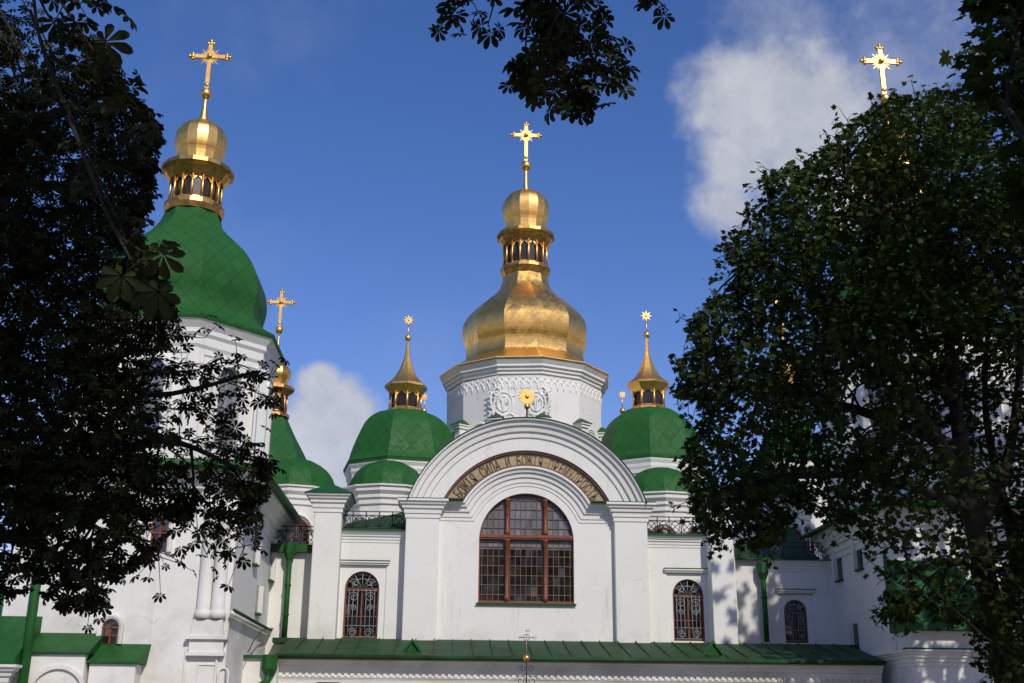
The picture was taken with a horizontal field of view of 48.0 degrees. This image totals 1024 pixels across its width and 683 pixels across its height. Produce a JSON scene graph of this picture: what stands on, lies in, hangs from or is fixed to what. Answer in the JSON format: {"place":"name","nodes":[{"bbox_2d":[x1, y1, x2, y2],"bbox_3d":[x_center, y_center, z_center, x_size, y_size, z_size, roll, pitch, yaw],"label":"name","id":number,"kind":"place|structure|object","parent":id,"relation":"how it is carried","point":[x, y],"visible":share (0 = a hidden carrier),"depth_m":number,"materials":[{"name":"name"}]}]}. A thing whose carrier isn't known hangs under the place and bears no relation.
{"place":"outdoors","nodes":[
{"label":"outdoors","id":0,"kind":"place"},
{"bbox_2d":[0,0,289,633],"bbox_3d":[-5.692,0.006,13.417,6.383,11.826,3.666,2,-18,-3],"label":"chestnut tree","id":1,"kind":"object","parent":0,"point":[37,500],"visible":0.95,"depth_m":12.67,"materials":[{"name":"green plant"}]},
{"bbox_2d":[0,39,1023,682],"bbox_3d":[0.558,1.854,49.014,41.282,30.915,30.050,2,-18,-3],"label":"cathedral","id":2,"kind":"structure","parent":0,"point":[498,515],"depth_m":39.81,"materials":[{"name":"white paint"}]},
{"bbox_2d":[96,614,123,643],"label":"window","id":3,"kind":"structure","parent":2,"relation":"in","point":[113,627],"depth_m":32.13,"materials":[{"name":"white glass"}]},
{"bbox_2d":[145,501,173,551],"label":"window","id":4,"kind":"structure","parent":2,"relation":"in","point":[160,531],"depth_m":33.07,"materials":[{"name":"brown glass"}]},
{"bbox_2d":[252,525,262,566],"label":"window","id":5,"kind":"structure","parent":2,"relation":"in","point":[256,556],"depth_m":36.65,"materials":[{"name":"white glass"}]},
{"bbox_2d":[255,585,264,615],"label":"window","id":6,"kind":"structure","parent":2,"relation":"in","point":[260,589],"depth_m":37.39,"materials":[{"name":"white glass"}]},
{"bbox_2d":[268,538,277,582],"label":"window","id":7,"kind":"structure","parent":2,"relation":"in","point":[273,555],"depth_m":39.99,"materials":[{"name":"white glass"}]},
{"bbox_2d":[342,572,378,638],"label":"window","id":8,"kind":"structure","parent":2,"relation":"in","point":[361,601],"depth_m":39.72,"materials":[{"name":"white glass"}]},
{"bbox_2d":[476,494,575,605],"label":"window","id":9,"kind":"structure","parent":2,"relation":"in","point":[526,541],"depth_m":40.27,"materials":[{"name":"brown glass"}]},
{"bbox_2d":[673,580,704,640],"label":"window","id":10,"kind":"structure","parent":2,"relation":"in","point":[688,608],"depth_m":40.32,"materials":[{"name":"white glass"}]},
{"bbox_2d":[784,600,807,642],"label":"window","id":11,"kind":"structure","parent":2,"relation":"in","point":[794,610],"depth_m":42.17,"materials":[{"name":"brown glass"}]},
{"bbox_2d":[830,547,843,582],"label":"window","id":12,"kind":"structure","parent":2,"relation":"in","point":[837,574],"depth_m":41.88,"materials":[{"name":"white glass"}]},
{"bbox_2d":[847,623,858,649],"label":"window","id":13,"kind":"structure","parent":2,"relation":"in","point":[852,629],"depth_m":40.04,"materials":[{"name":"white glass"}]},
{"bbox_2d":[850,538,863,571],"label":"window","id":14,"kind":"structure","parent":2,"relation":"in","point":[857,562],"depth_m":39.89,"materials":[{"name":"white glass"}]},
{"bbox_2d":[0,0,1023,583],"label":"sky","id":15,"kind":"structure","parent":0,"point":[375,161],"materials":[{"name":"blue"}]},
{"bbox_2d":[939,0,1023,331],"bbox_3d":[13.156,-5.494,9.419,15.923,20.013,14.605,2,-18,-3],"label":"maple tree","id":16,"kind":"object","parent":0,"point":[1005,48],"visible":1,"depth_m":14.00,"materials":[{"name":"green plant"}]},
{"label":"plaza","id":17,"kind":"structure","parent":0,"visible":0},
{"bbox_2d":[16,0,674,321],"bbox_3d":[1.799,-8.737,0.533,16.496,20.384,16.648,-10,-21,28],"label":"chestnut tree","id":18,"kind":"object","parent":17,"relation":"on","point":[557,31],"visible":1,"depth_m":7.88,"materials":[{"name":"green plant"}]},
{"bbox_2d":[516,628,537,682],"bbox_3d":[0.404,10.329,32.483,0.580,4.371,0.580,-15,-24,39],"label":"iron cross post","id":19,"kind":"object","parent":17,"relation":"on","point":[526,657],"visible":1,"depth_m":32.84,"materials":[{"name":"grey metal"}]},
{"bbox_2d":[667,74,1023,682],"bbox_3d":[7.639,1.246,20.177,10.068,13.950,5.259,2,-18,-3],"label":"maple tree","id":20,"kind":"object","parent":17,"relation":"on","point":[937,249],"visible":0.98,"depth_m":19.42,"materials":[{"name":"green plant"}]}
]}

